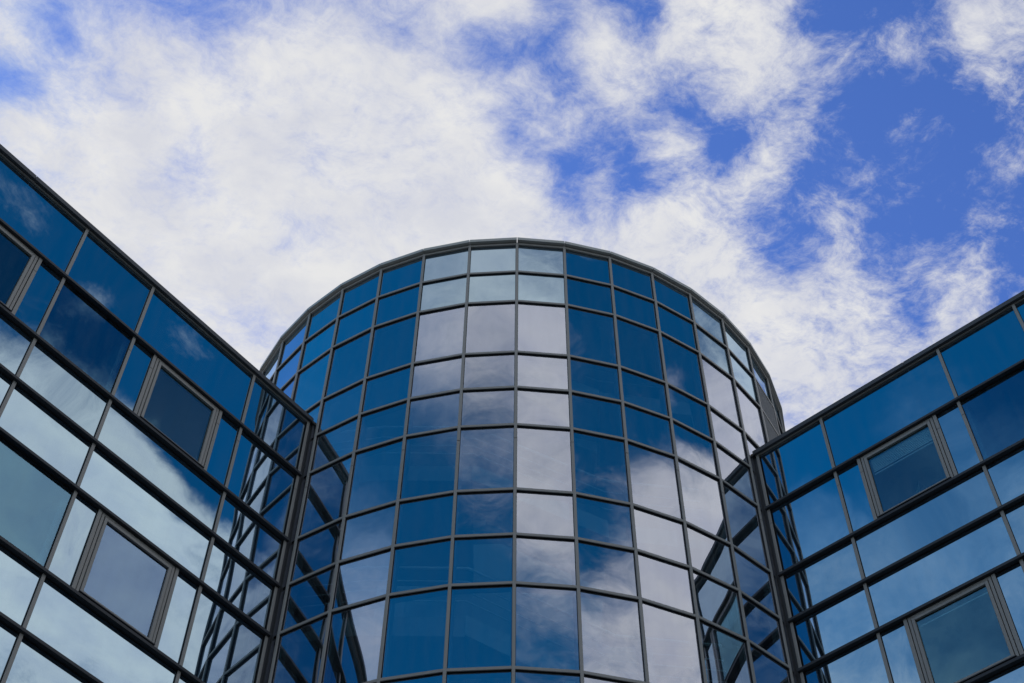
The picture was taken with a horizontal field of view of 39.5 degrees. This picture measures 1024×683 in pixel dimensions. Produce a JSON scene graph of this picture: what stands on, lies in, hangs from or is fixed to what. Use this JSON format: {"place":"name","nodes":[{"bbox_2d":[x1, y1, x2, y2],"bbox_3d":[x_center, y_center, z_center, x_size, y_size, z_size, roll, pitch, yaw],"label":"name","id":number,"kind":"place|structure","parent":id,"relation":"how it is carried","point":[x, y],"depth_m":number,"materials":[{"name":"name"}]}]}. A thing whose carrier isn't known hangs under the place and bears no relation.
{"place":"outdoors","nodes":[
{"label":"outdoors","id":0,"kind":"place"},
{"bbox_2d":[0,144,314,682],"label":"glass wing","id":1,"kind":"structure","parent":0,"point":[155,438],"depth_m":21.13,"materials":[{"name":"glass"},{"name":"metal"},{"name":"black rubber"}]},
{"bbox_2d":[0,225,38,311],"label":"window","id":2,"kind":"structure","parent":1,"relation":"in","point":[32,258],"depth_m":21.41,"materials":[{"name":"grey metal"}]},
{"bbox_2d":[76,512,174,645],"bbox_3d":[-5.308,3.284,19.609,0.180,1.546,1.406,-33,-61,22],"label":"window","id":3,"kind":"structure","parent":1,"relation":"in","point":[105,521],"depth_m":19.81,"materials":[{"name":"grey metal"}]},
{"bbox_2d":[137,357,218,467],"bbox_3d":[-5.280,1.150,22.560,0.180,1.544,1.406,-33,-61,22],"label":"window","id":4,"kind":"structure","parent":1,"relation":"in","point":[159,365],"depth_m":22.84,"materials":[{"name":"grey metal"}]},
{"bbox_2d":[0,0,1023,430],"label":"sky","id":5,"kind":"structure","parent":0,"point":[842,181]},
{"bbox_2d":[259,237,795,682],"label":"glass tower","id":6,"kind":"structure","parent":0,"point":[649,393],"depth_m":24.69,"materials":[{"name":"blue glass"}]},
{"bbox_2d":[282,378,294,397],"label":"window pane","id":7,"kind":"structure","parent":6,"relation":"in","point":[287,390],"depth_m":27.57,"materials":[{"name":"blue glass"}]},
{"bbox_2d":[272,616,327,682],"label":"window pane","id":8,"kind":"structure","parent":6,"relation":"in","point":[299,654],"depth_m":20.77,"materials":[{"name":"blue glass"}]},
{"bbox_2d":[282,567,334,629],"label":"window pane","id":9,"kind":"structure","parent":6,"relation":"in","point":[308,598],"depth_m":21.67,"materials":[{"name":"blue glass"}]},
{"bbox_2d":[304,439,313,477],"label":"window pane","id":10,"kind":"structure","parent":6,"relation":"in","point":[310,449],"depth_m":24.76,"materials":[{"name":"glass"}]},
{"bbox_2d":[293,352,329,409],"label":"window pane","id":11,"kind":"structure","parent":6,"relation":"in","point":[310,382],"depth_m":26.91,"materials":[{"name":"blue glass"}]},
{"bbox_2d":[307,404,319,439],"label":"window pane","id":12,"kind":"structure","parent":6,"relation":"in","point":[314,412],"depth_m":25.83,"materials":[{"name":"blue glass"}]},
{"bbox_2d":[291,521,341,580],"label":"window pane","id":13,"kind":"structure","parent":6,"relation":"in","point":[318,550],"depth_m":22.50,"materials":[{"name":"blue glass"}]},
{"bbox_2d":[299,456,351,535],"bbox_3d":[-3.056,2.554,23.555,0.900,1.540,0.026,-26,-58,18],"label":"window pane","id":14,"kind":"structure","parent":6,"relation":"in","point":[327,487],"depth_m":23.54,"materials":[{"name":"blue glass"}]},
{"bbox_2d":[311,418,357,470],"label":"window pane","id":15,"kind":"structure","parent":6,"relation":"in","point":[338,442],"depth_m":24.63,"materials":[{"name":"blue glass"}]},
{"bbox_2d":[318,382,362,432],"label":"window pane","id":16,"kind":"structure","parent":6,"relation":"in","point":[338,408],"depth_m":25.46,"materials":[{"name":"blue glass"}]},
{"bbox_2d":[325,331,370,396],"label":"window pane","id":17,"kind":"structure","parent":6,"relation":"in","point":[348,363],"depth_m":26.50,"materials":[{"name":"blue glass"}]},
{"bbox_2d":[322,599,384,681],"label":"window pane","id":18,"kind":"structure","parent":6,"relation":"in","point":[340,620],"depth_m":20.85,"materials":[{"name":"blue glass"}]},
{"bbox_2d":[333,550,390,608],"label":"window pane","id":19,"kind":"structure","parent":6,"relation":"in","point":[364,578],"depth_m":21.42,"materials":[{"name":"blue glass"}]},
{"bbox_2d":[340,504,395,559],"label":"window pane","id":20,"kind":"structure","parent":6,"relation":"in","point":[373,530],"depth_m":22.25,"materials":[{"name":"blue glass"}]},
{"bbox_2d":[347,440,402,513],"bbox_3d":[-2.222,2.224,23.308,0.900,1.540,0.027,-18,-56,13],"label":"window pane","id":21,"kind":"structure","parent":6,"relation":"in","point":[375,477],"depth_m":23.30,"materials":[{"name":"blue glass"}]},
{"bbox_2d":[356,402,406,449],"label":"window pane","id":22,"kind":"structure","parent":6,"relation":"in","point":[388,423],"depth_m":24.37,"materials":[{"name":"blue glass"}]},
{"bbox_2d":[362,366,410,411],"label":"window pane","id":23,"kind":"structure","parent":6,"relation":"in","point":[391,387],"depth_m":25.20,"materials":[{"name":"blue glass"}]},
{"bbox_2d":[367,315,415,376],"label":"window pane","id":24,"kind":"structure","parent":6,"relation":"in","point":[392,344],"depth_m":26.25,"materials":[{"name":"blue glass"}]},
{"bbox_2d":[383,674,442,682],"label":"window pane","id":25,"kind":"structure","parent":6,"relation":"in","point":[437,674],"depth_m":19.51,"materials":[{"name":"glass"}]},
{"bbox_2d":[381,588,447,677],"bbox_3d":[-1.362,4.136,20.189,0.899,1.542,0.028,-10,-55,8],"label":"window pane","id":26,"kind":"structure","parent":6,"relation":"in","point":[447,588],"depth_m":20.77,"materials":[{"name":"glass"}]},
{"bbox_2d":[390,540,450,592],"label":"window pane","id":27,"kind":"structure","parent":6,"relation":"in","point":[445,540],"depth_m":21.62,"materials":[{"name":"glass"}]},
{"bbox_2d":[395,494,453,543],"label":"window pane","id":28,"kind":"structure","parent":6,"relation":"in","point":[452,494],"depth_m":22.44,"materials":[{"name":"glass"}]},
{"bbox_2d":[400,430,456,498],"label":"window pane","id":29,"kind":"structure","parent":6,"relation":"in","point":[430,458],"depth_m":23.22,"materials":[{"name":"blue glass"}]},
{"bbox_2d":[407,392,459,433],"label":"window pane","id":30,"kind":"structure","parent":6,"relation":"in","point":[436,412],"depth_m":24.20,"materials":[{"name":"blue glass"}]},
{"bbox_2d":[411,357,461,396],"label":"window pane","id":31,"kind":"structure","parent":6,"relation":"in","point":[443,375],"depth_m":25.03,"materials":[{"name":"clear glass"}]},
{"bbox_2d":[414,306,464,361],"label":"window pane","id":32,"kind":"structure","parent":6,"relation":"in","point":[440,333],"depth_m":26.08,"materials":[{"name":"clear glass"}]},
{"bbox_2d":[446,671,511,682],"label":"window pane","id":33,"kind":"structure","parent":6,"relation":"in","point":[494,671],"depth_m":19.42,"materials":[{"name":"glass"}]},
{"bbox_2d":[447,586,511,667],"bbox_3d":[-0.441,4.030,20.103,0.899,1.542,0.027,-3,-54,3],"label":"window pane","id":34,"kind":"structure","parent":6,"relation":"in","point":[491,586],"depth_m":20.61,"materials":[{"name":"glass"}]},
{"bbox_2d":[452,537,512,580],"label":"window pane","id":35,"kind":"structure","parent":6,"relation":"in","point":[493,537],"depth_m":21.53,"materials":[{"name":"glass"}]},
{"bbox_2d":[455,491,512,527],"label":"window pane","id":36,"kind":"structure","parent":6,"relation":"in","point":[510,491],"depth_m":22.37,"materials":[{"name":"glass"}]},
{"bbox_2d":[457,427,513,489],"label":"window pane","id":37,"kind":"structure","parent":6,"relation":"in","point":[498,431],"depth_m":23.56,"materials":[{"name":"blue glass"}]},
{"bbox_2d":[461,389,513,424],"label":"window pane","id":38,"kind":"structure","parent":6,"relation":"in","point":[477,406],"depth_m":24.13,"materials":[{"name":"blue glass"}]},
{"bbox_2d":[463,354,514,387],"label":"window pane","id":39,"kind":"structure","parent":6,"relation":"in","point":[483,370],"depth_m":24.94,"materials":[{"name":"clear glass"}]},
{"bbox_2d":[465,303,514,352],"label":"window pane","id":40,"kind":"structure","parent":6,"relation":"in","point":[490,327],"depth_m":26.00,"materials":[{"name":"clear glass"}]},
{"bbox_2d":[518,303,566,353],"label":"window pane","id":41,"kind":"structure","parent":6,"relation":"in","point":[541,328],"depth_m":26.00,"materials":[{"name":"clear glass"}]},
{"bbox_2d":[517,354,568,388],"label":"window pane","id":42,"kind":"structure","parent":6,"relation":"in","point":[532,370],"depth_m":24.94,"materials":[{"name":"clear glass"}]},
{"bbox_2d":[517,389,569,426],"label":"window pane","id":43,"kind":"structure","parent":6,"relation":"in","point":[533,407],"depth_m":24.11,"materials":[{"name":"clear glass"}]},
{"bbox_2d":[517,427,572,490],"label":"window pane","id":44,"kind":"structure","parent":6,"relation":"in","point":[564,433],"depth_m":23.61,"materials":[{"name":"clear glass"}]},
{"bbox_2d":[516,491,574,536],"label":"window pane","id":45,"kind":"structure","parent":6,"relation":"in","point":[517,491],"depth_m":22.36,"materials":[{"name":"glass"}]},
{"bbox_2d":[516,537,575,576],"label":"window pane","id":46,"kind":"structure","parent":6,"relation":"in","point":[516,537],"depth_m":21.54,"materials":[{"name":"glass"}]},
{"bbox_2d":[515,585,579,669],"bbox_3d":[0.489,4.043,20.104,0.900,1.542,0.028,5,-54,-3],"label":"window pane","id":47,"kind":"structure","parent":6,"relation":"in","point":[516,585],"depth_m":20.59,"materials":[{"name":"glass"}]},
{"bbox_2d":[515,671,579,677],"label":"window pane","id":48,"kind":"structure","parent":6,"relation":"in","point":[515,671],"depth_m":19.42,"materials":[{"name":"glass"}]},
{"bbox_2d":[568,307,616,363],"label":"window pane","id":49,"kind":"structure","parent":6,"relation":"in","point":[591,335],"depth_m":26.08,"materials":[{"name":"blue glass"}]},
{"bbox_2d":[570,358,620,399],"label":"window pane","id":50,"kind":"structure","parent":6,"relation":"in","point":[587,377],"depth_m":25.03,"materials":[{"name":"blue glass"}]},
{"bbox_2d":[572,394,623,436],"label":"window pane","id":51,"kind":"structure","parent":6,"relation":"in","point":[591,414],"depth_m":24.20,"materials":[{"name":"blue glass"}]},
{"bbox_2d":[573,431,628,501],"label":"window pane","id":52,"kind":"structure","parent":6,"relation":"in","point":[599,461],"depth_m":23.20,"materials":[{"name":"blue glass"}]},
{"bbox_2d":[584,676,622,682],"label":"window pane","id":53,"kind":"structure","parent":6,"relation":"in","point":[584,676],"depth_m":19.49,"materials":[{"name":"glass"}]},
{"bbox_2d":[576,496,633,547],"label":"window pane","id":54,"kind":"structure","parent":6,"relation":"in","point":[576,496],"depth_m":22.44,"materials":[{"name":"glass"}]},
{"bbox_2d":[578,541,637,595],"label":"window pane","id":55,"kind":"structure","parent":6,"relation":"in","point":[578,541],"depth_m":21.61,"materials":[{"name":"glass"}]},
{"bbox_2d":[580,590,644,679],"bbox_3d":[1.407,4.173,20.189,0.899,1.542,0.029,12,-55,-8],"label":"window pane","id":56,"kind":"structure","parent":6,"relation":"in","point":[580,590],"depth_m":20.77,"materials":[{"name":"glass"}]},
{"bbox_2d":[617,318,663,379],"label":"window pane","id":57,"kind":"structure","parent":6,"relation":"in","point":[639,347],"depth_m":26.25,"materials":[{"name":"blue glass"}]},
{"bbox_2d":[621,369,668,415],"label":"window pane","id":58,"kind":"structure","parent":6,"relation":"in","point":[638,390],"depth_m":25.20,"materials":[{"name":"blue glass"}]},
{"bbox_2d":[624,405,673,453],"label":"window pane","id":59,"kind":"structure","parent":6,"relation":"in","point":[643,427],"depth_m":24.38,"materials":[{"name":"blue glass"}]},
{"bbox_2d":[628,443,681,518],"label":"window pane","id":60,"kind":"structure","parent":6,"relation":"in","point":[654,483],"depth_m":23.30,"materials":[{"name":"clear glass"}]},
{"bbox_2d":[634,508,687,564],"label":"window pane","id":61,"kind":"structure","parent":6,"relation":"in","point":[655,534],"depth_m":22.25,"materials":[{"name":"grey glass"}]},
{"bbox_2d":[638,553,693,613],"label":"window pane","id":62,"kind":"structure","parent":6,"relation":"in","point":[662,582],"depth_m":21.42,"materials":[{"name":"grey glass"}]},
{"bbox_2d":[642,602,702,679],"bbox_3d":[2.288,4.419,20.359,0.900,1.542,0.028,19,-56,-13],"label":"window pane","id":63,"kind":"structure","parent":6,"relation":"in","point":[682,628],"depth_m":20.76,"materials":[{"name":"grey glass"}]},
{"bbox_2d":[661,335,705,401],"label":"window pane","id":64,"kind":"structure","parent":6,"relation":"in","point":[683,371],"depth_m":26.51,"materials":[{"name":"blue glass"}]},
{"bbox_2d":[668,386,711,437],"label":"window pane","id":65,"kind":"structure","parent":6,"relation":"in","point":[685,409],"depth_m":25.46,"materials":[{"name":"blue glass"}]},
{"bbox_2d":[673,422,717,475],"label":"window pane","id":66,"kind":"structure","parent":6,"relation":"in","point":[691,447],"depth_m":24.63,"materials":[{"name":"blue glass"}]},
{"bbox_2d":[678,460,728,540],"bbox_3d":[3.140,2.638,23.558,0.900,1.540,0.027,27,-58,-18],"label":"window pane","id":67,"kind":"structure","parent":6,"relation":"in","point":[703,505],"depth_m":23.55,"materials":[{"name":"grey glass"}]},
{"bbox_2d":[687,526,736,587],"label":"window pane","id":68,"kind":"structure","parent":6,"relation":"in","point":[709,555],"depth_m":22.50,"materials":[{"name":"grey glass"}]},
{"bbox_2d":[693,571,744,636],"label":"window pane","id":69,"kind":"structure","parent":6,"relation":"in","point":[717,603],"depth_m":21.68,"materials":[{"name":"blue glass"}]},
{"bbox_2d":[702,357,740,426],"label":"window pane","id":70,"kind":"structure","parent":6,"relation":"in","point":[720,390],"depth_m":26.84,"materials":[{"name":"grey glass"}]},
{"bbox_2d":[700,621,751,682],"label":"window pane","id":71,"kind":"structure","parent":6,"relation":"in","point":[725,655],"depth_m":20.82,"materials":[{"name":"blue glass"}]},
{"bbox_2d":[710,409,747,463],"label":"window pane","id":72,"kind":"structure","parent":6,"relation":"in","point":[726,434],"depth_m":25.79,"materials":[{"name":"grey glass"}]},
{"bbox_2d":[716,445,755,501],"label":"window pane","id":73,"kind":"structure","parent":6,"relation":"in","point":[733,471],"depth_m":24.96,"materials":[{"name":"grey glass"}]},
{"bbox_2d":[723,484,767,567],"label":"window pane","id":74,"kind":"structure","parent":6,"relation":"in","point":[746,533],"depth_m":23.89,"materials":[{"name":"blue glass"}]},
{"bbox_2d":[736,384,765,445],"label":"window pane","id":75,"kind":"structure","parent":6,"relation":"in","point":[751,416],"depth_m":27.29,"materials":[{"name":"grey glass"}]},
{"bbox_2d":[746,437,756,472],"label":"window pane","id":76,"kind":"structure","parent":6,"relation":"in","point":[751,447],"depth_m":26.25,"materials":[{"name":"grey glass"}]},
{"bbox_2d":[734,549,776,613],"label":"window pane","id":77,"kind":"structure","parent":6,"relation":"in","point":[754,580],"depth_m":22.84,"materials":[{"name":"blue glass"}]},
{"bbox_2d":[753,473,761,511],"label":"window pane","id":78,"kind":"structure","parent":6,"relation":"in","point":[753,473],"depth_m":25.11,"materials":[{"name":"glass"}]},
{"bbox_2d":[742,596,786,663],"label":"window pane","id":79,"kind":"structure","parent":6,"relation":"in","point":[763,629],"depth_m":22.00,"materials":[{"name":"blue glass"}]},
{"bbox_2d":[750,645,790,682],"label":"window pane","id":80,"kind":"structure","parent":6,"relation":"in","point":[767,670],"depth_m":21.33,"materials":[{"name":"blue glass"}]},
{"bbox_2d":[750,290,1023,682],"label":"glass wing","id":81,"kind":"structure","parent":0,"point":[884,572],"depth_m":22.60,"materials":[{"name":"blue glass"}]},
{"bbox_2d":[860,417,953,517],"bbox_3d":[6.397,2.065,23.113,1.406,1.544,0.180,-34,-61,23],"label":"window","id":82,"kind":"structure","parent":81,"relation":"in","point":[916,437],"depth_m":23.46,"materials":[{"name":"grey metal"}]},
{"bbox_2d":[907,576,1019,682],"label":"window","id":83,"kind":"structure","parent":81,"relation":"in","point":[987,583],"depth_m":20.47,"materials":[{"name":"grey metal"}]}
]}

